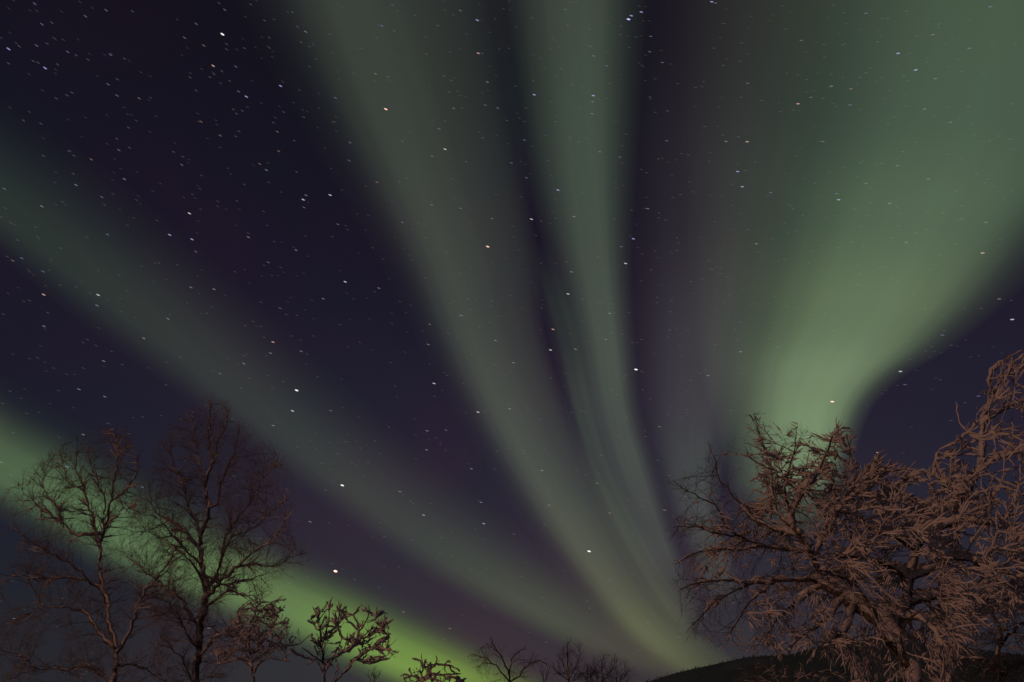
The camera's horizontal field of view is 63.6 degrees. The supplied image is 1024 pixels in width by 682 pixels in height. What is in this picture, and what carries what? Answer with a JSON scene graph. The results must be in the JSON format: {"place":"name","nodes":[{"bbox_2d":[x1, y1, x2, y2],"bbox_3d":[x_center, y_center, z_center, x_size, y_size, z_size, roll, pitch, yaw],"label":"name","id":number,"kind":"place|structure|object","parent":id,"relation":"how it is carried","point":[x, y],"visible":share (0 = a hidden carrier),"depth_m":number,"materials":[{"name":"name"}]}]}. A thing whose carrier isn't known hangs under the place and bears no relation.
{"place":"outdoors","nodes":[
{"label":"outdoors","id":0,"kind":"place"},
{"bbox_2d":[0,0,1023,681],"label":"sky","id":1,"kind":"structure","parent":0,"point":[488,277],"materials":[{"name":"green"}]},
{"bbox_2d":[649,640,1023,681],"bbox_3d":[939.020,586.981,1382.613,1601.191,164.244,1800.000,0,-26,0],"label":"hill","id":2,"kind":"structure","parent":0,"point":[719,669],"depth_m":1202.30,"materials":[{"name":"black"}]},
{"bbox_2d":[646,639,1021,681],"bbox_3d":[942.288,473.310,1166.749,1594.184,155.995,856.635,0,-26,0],"label":"hill forest","id":3,"kind":"object","parent":2,"relation":"on","point":[799,665],"visible":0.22,"depth_m":1285.44,"materials":[{"name":"plant"}]},
{"bbox_3d":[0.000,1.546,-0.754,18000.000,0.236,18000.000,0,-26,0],"label":"ground","id":4,"kind":"structure","parent":0,"visible":0},
{"bbox_2d":[0,421,196,681],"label":"birch tree","id":5,"kind":"object","parent":4,"relation":"on","point":[100,536],"visible":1,"depth_m":13.19,"materials":[{"name":"brown plant"}]},
{"bbox_2d":[122,392,318,681],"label":"birch tree","id":6,"kind":"object","parent":4,"relation":"on","point":[203,613],"visible":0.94,"depth_m":14.30,"materials":[{"name":"brown plant"}]},
{"bbox_2d":[205,592,309,681],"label":"birch tree","id":7,"kind":"object","parent":4,"relation":"on","point":[274,612],"visible":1,"depth_m":11.27,"materials":[{"name":"brown plant"}]},
{"bbox_2d":[290,597,398,681],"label":"birch tree","id":8,"kind":"object","parent":4,"relation":"on","point":[357,641],"visible":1,"depth_m":11.75,"materials":[{"name":"brown plant"}]},
{"bbox_2d":[365,664,381,681],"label":"birch tree","id":9,"kind":"object","parent":4,"relation":"on","point":[374,675],"visible":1,"depth_m":22.21,"materials":[{"name":"brown plant"}]},
{"bbox_2d":[400,653,466,681],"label":"birch tree","id":10,"kind":"object","parent":4,"relation":"on","point":[429,675],"visible":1,"depth_m":18.59,"materials":[{"name":"brown plant"}]},
{"bbox_2d":[468,636,549,681],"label":"birch tree","id":11,"kind":"object","parent":4,"relation":"on","point":[504,675],"visible":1,"depth_m":25.29,"materials":[{"name":"brown plant"}]},
{"bbox_2d":[539,655,560,681],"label":"birch tree","id":12,"kind":"object","parent":4,"relation":"on","point":[542,673],"visible":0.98,"depth_m":27.85,"materials":[{"name":"brown plant"}]},
{"bbox_2d":[549,636,592,681],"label":"birch tree","id":13,"kind":"object","parent":4,"relation":"on","point":[567,671],"visible":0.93,"depth_m":28.00,"materials":[{"name":"brown plant"}]},
{"bbox_2d":[570,658,605,681],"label":"birch tree","id":14,"kind":"object","parent":4,"relation":"on","point":[587,672],"visible":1,"depth_m":26.95,"materials":[{"name":"brown plant"}]},
{"bbox_2d":[583,652,625,681],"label":"birch tree","id":15,"kind":"object","parent":4,"relation":"on","point":[601,666],"visible":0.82,"depth_m":29.77,"materials":[{"name":"brown plant"}]},
{"bbox_2d":[599,653,635,681],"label":"birch tree","id":16,"kind":"object","parent":4,"relation":"on","point":[620,677],"visible":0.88,"depth_m":30.66,"materials":[{"name":"brown plant"}]},
{"bbox_2d":[733,654,849,681],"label":"birch tree","id":17,"kind":"object","parent":4,"relation":"on","point":[784,675],"visible":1,"depth_m":15.73,"materials":[{"name":"brown plant"}]},
{"bbox_2d":[667,350,1023,681],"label":"birch tree","id":18,"kind":"object","parent":4,"relation":"on","point":[888,621],"visible":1,"depth_m":7.72,"materials":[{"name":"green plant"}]},
{"bbox_2d":[925,574,1023,681],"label":"birch tree","id":19,"kind":"object","parent":4,"relation":"on","point":[1000,641],"visible":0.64,"depth_m":12.23,"materials":[{"name":"brown plant"}]}
]}

